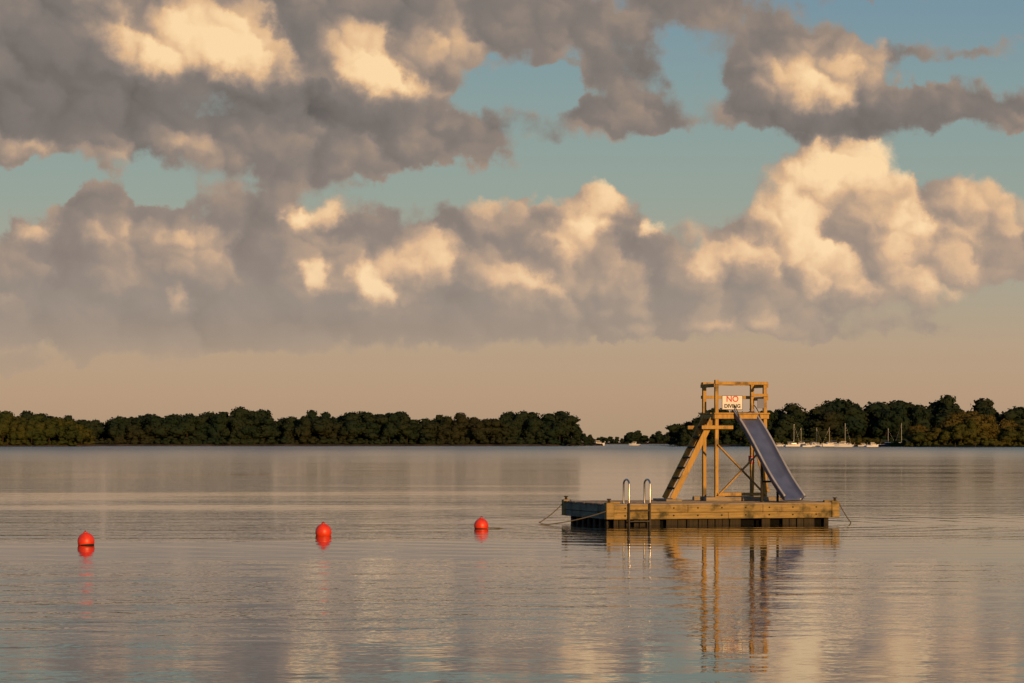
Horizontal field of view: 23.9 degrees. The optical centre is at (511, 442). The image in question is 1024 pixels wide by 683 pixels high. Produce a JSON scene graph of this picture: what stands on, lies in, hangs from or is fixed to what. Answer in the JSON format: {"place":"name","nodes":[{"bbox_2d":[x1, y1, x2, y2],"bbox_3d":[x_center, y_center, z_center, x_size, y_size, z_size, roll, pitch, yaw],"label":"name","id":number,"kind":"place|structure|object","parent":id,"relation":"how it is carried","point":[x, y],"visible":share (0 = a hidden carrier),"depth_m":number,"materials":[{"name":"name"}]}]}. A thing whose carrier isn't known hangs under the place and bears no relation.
{"place":"outdoors","nodes":[
{"label":"outdoors","id":0,"kind":"place"},
{"bbox_2d":[0,443,105,445],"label":"shore terrain","id":1,"kind":"structure","parent":0,"point":[53,445],"depth_m":1151.17,"materials":[{"name":"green plant"}]},
{"bbox_2d":[0,411,94,445],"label":"distant trees","id":2,"kind":"object","parent":1,"relation":"on","point":[36,429],"visible":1,"depth_m":1152.46,"materials":[{"name":"green plant"}]},
{"bbox_2d":[94,443,602,445],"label":"shore terrain","id":3,"kind":"structure","parent":0,"point":[408,444],"depth_m":1299.13,"materials":[{"name":"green plant"}]},
{"bbox_2d":[1,406,593,445],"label":"distant trees","id":4,"kind":"object","parent":3,"relation":"on","point":[239,425],"visible":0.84,"depth_m":1307.47,"materials":[{"name":"green plant"}]},
{"bbox_2d":[0,444,1023,682],"bbox_3d":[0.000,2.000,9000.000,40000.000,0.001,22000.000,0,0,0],"label":"water","id":5,"kind":"structure","parent":0,"point":[209,564],"depth_m":37.94,"materials":[{"name":"grey liquid"}]},
{"bbox_2d":[77,531,94,544],"bbox_3d":[-8.282,1.910,47.002,0.330,0.386,0.330,-7,-6,16],"label":"marker buoy","id":6,"kind":"object","parent":5,"relation":"on","point":[85,538],"visible":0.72,"depth_m":46.88,"materials":[{"name":"red plastic"}]},
{"bbox_2d":[315,522,330,535],"bbox_3d":[-4.040,1.905,51.797,0.346,0.404,0.346,-4,7,-27],"label":"marker buoy","id":7,"kind":"object","parent":5,"relation":"on","point":[323,529],"visible":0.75,"depth_m":51.67,"materials":[{"name":"red plastic"}]},
{"bbox_2d":[474,516,487,528],"bbox_3d":[-0.709,1.909,55.802,0.332,0.388,0.332,3,-5,-6],"label":"marker buoy","id":8,"kind":"object","parent":5,"relation":"on","point":[480,523],"visible":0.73,"depth_m":55.68,"materials":[{"name":"red plastic"}]},
{"bbox_2d":[562,496,838,524],"bbox_3d":[4.660,1.804,60.325,6.059,0.892,3.550,0,0,-17],"label":"swim raft","id":9,"kind":"object","parent":5,"relation":"on","point":[697,512],"visible":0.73,"depth_m":58.85,"materials":[{"name":"brown wood"}]},
{"bbox_2d":[541,511,606,524],"bbox_3d":[0.811,1.850,58.274,3.088,0.424,0.135,0,0,22],"label":"mooring rope","id":10,"kind":"object","parent":9,"relation":"attached to","point":[575,519],"visible":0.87,"depth_m":57.99,"materials":[{"name":"fabric"}]},
{"bbox_2d":[623,479,650,525],"bbox_3d":[3.000,1.739,58.167,0.628,1.722,0.485,0,0,-16],"label":"boarding ladder","id":11,"kind":"object","parent":9,"relation":"attached to","point":[649,510],"visible":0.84,"depth_m":58.02,"materials":[{"name":"metal"}]},
{"bbox_2d":[731,405,805,501],"bbox_3d":[6.329,0.269,60.045,0.684,2.422,2.236,0,0,-32],"label":"water slide","id":12,"kind":"object","parent":9,"relation":"on","point":[773,465],"visible":1,"depth_m":59.96,"materials":[{"name":"blue plastic"}]},
{"bbox_2d":[785,429,799,446],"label":"sailboat","id":13,"kind":"object","parent":5,"relation":"on","point":[794,445],"visible":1,"depth_m":1084.36,"materials":[{"name":"white plastic"}]},
{"bbox_2d":[810,430,821,445],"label":"sailboat","id":14,"kind":"object","parent":5,"relation":"on","point":[817,444],"visible":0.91,"depth_m":1094.58,"materials":[{"name":"white plastic"}]},
{"bbox_2d":[823,427,833,446],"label":"sailboat","id":15,"kind":"object","parent":5,"relation":"on","point":[829,444],"visible":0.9,"depth_m":1083.81,"materials":[{"name":"white plastic"}]},
{"bbox_2d":[834,441,851,446],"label":"motorboat","id":16,"kind":"object","parent":5,"relation":"on","point":[841,443],"visible":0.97,"depth_m":999.23,"materials":[{"name":"white plastic"}]},
{"bbox_2d":[865,444,878,446],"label":"motorboat","id":17,"kind":"object","parent":5,"relation":"on","point":[872,445],"visible":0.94,"depth_m":1009.30,"materials":[{"name":"white plastic"}]},
{"bbox_2d":[0,0,1023,441],"label":"sky","id":18,"kind":"structure","parent":0,"point":[600,212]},
{"bbox_2d":[594,442,666,443],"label":"shore terrain","id":19,"kind":"structure","parent":0,"point":[631,443],"depth_m":2197.35,"materials":[{"name":"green plant"}]},
{"bbox_2d":[590,430,788,442],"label":"distant trees","id":20,"kind":"object","parent":19,"relation":"on","point":[638,437],"visible":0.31,"depth_m":2209.51,"materials":[{"name":"green plant"}]},
{"bbox_2d":[653,380,779,500],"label":"slide tower","id":21,"kind":"structure","parent":0,"point":[713,418],"depth_m":60.80,"materials":[{"name":"brown wood"}]},
{"bbox_2d":[722,395,742,409],"bbox_3d":[5.523,-0.990,60.619,0.560,0.360,0.023,0,0,-16],"label":"no diving sign","id":22,"kind":"object","parent":21,"relation":"attached to","point":[729,402],"visible":1,"depth_m":60.61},
{"bbox_2d":[748,456,753,463],"bbox_3d":[6.113,0.450,61.742,0.160,0.200,0.018,0,0,-17],"label":"danger sign","id":23,"kind":"object","parent":21,"relation":"attached to","point":[750,458],"visible":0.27,"depth_m":61.73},
{"bbox_2d":[757,399,763,407],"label":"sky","id":24,"kind":"structure","parent":21,"relation":"attached to","point":[760,403],"depth_m":60.85,"materials":[{"name":"beige"}]},
{"bbox_2d":[671,443,869,445],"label":"shore terrain","id":25,"kind":"structure","parent":0,"point":[675,444],"depth_m":1140.41,"materials":[{"name":"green plant"}]},
{"bbox_2d":[741,436,882,445],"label":"shoreline bushes","id":26,"kind":"object","parent":25,"relation":"on","point":[820,440],"visible":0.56,"depth_m":1119.64,"materials":[{"name":"green plant"}]},
{"bbox_2d":[665,395,1023,445],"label":"distant trees","id":27,"kind":"object","parent":25,"relation":"on","point":[841,418],"visible":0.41,"depth_m":1164.70,"materials":[{"name":"green plant"}]},
{"bbox_2d":[875,443,1023,446],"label":"shore terrain","id":28,"kind":"structure","parent":0,"point":[915,445],"depth_m":998.96,"materials":[{"name":"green plant"}]},
{"bbox_2d":[889,411,1023,446],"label":"distant trees","id":29,"kind":"object","parent":28,"relation":"on","point":[966,428],"visible":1,"depth_m":1004.19,"materials":[{"name":"green plant"}]}
]}

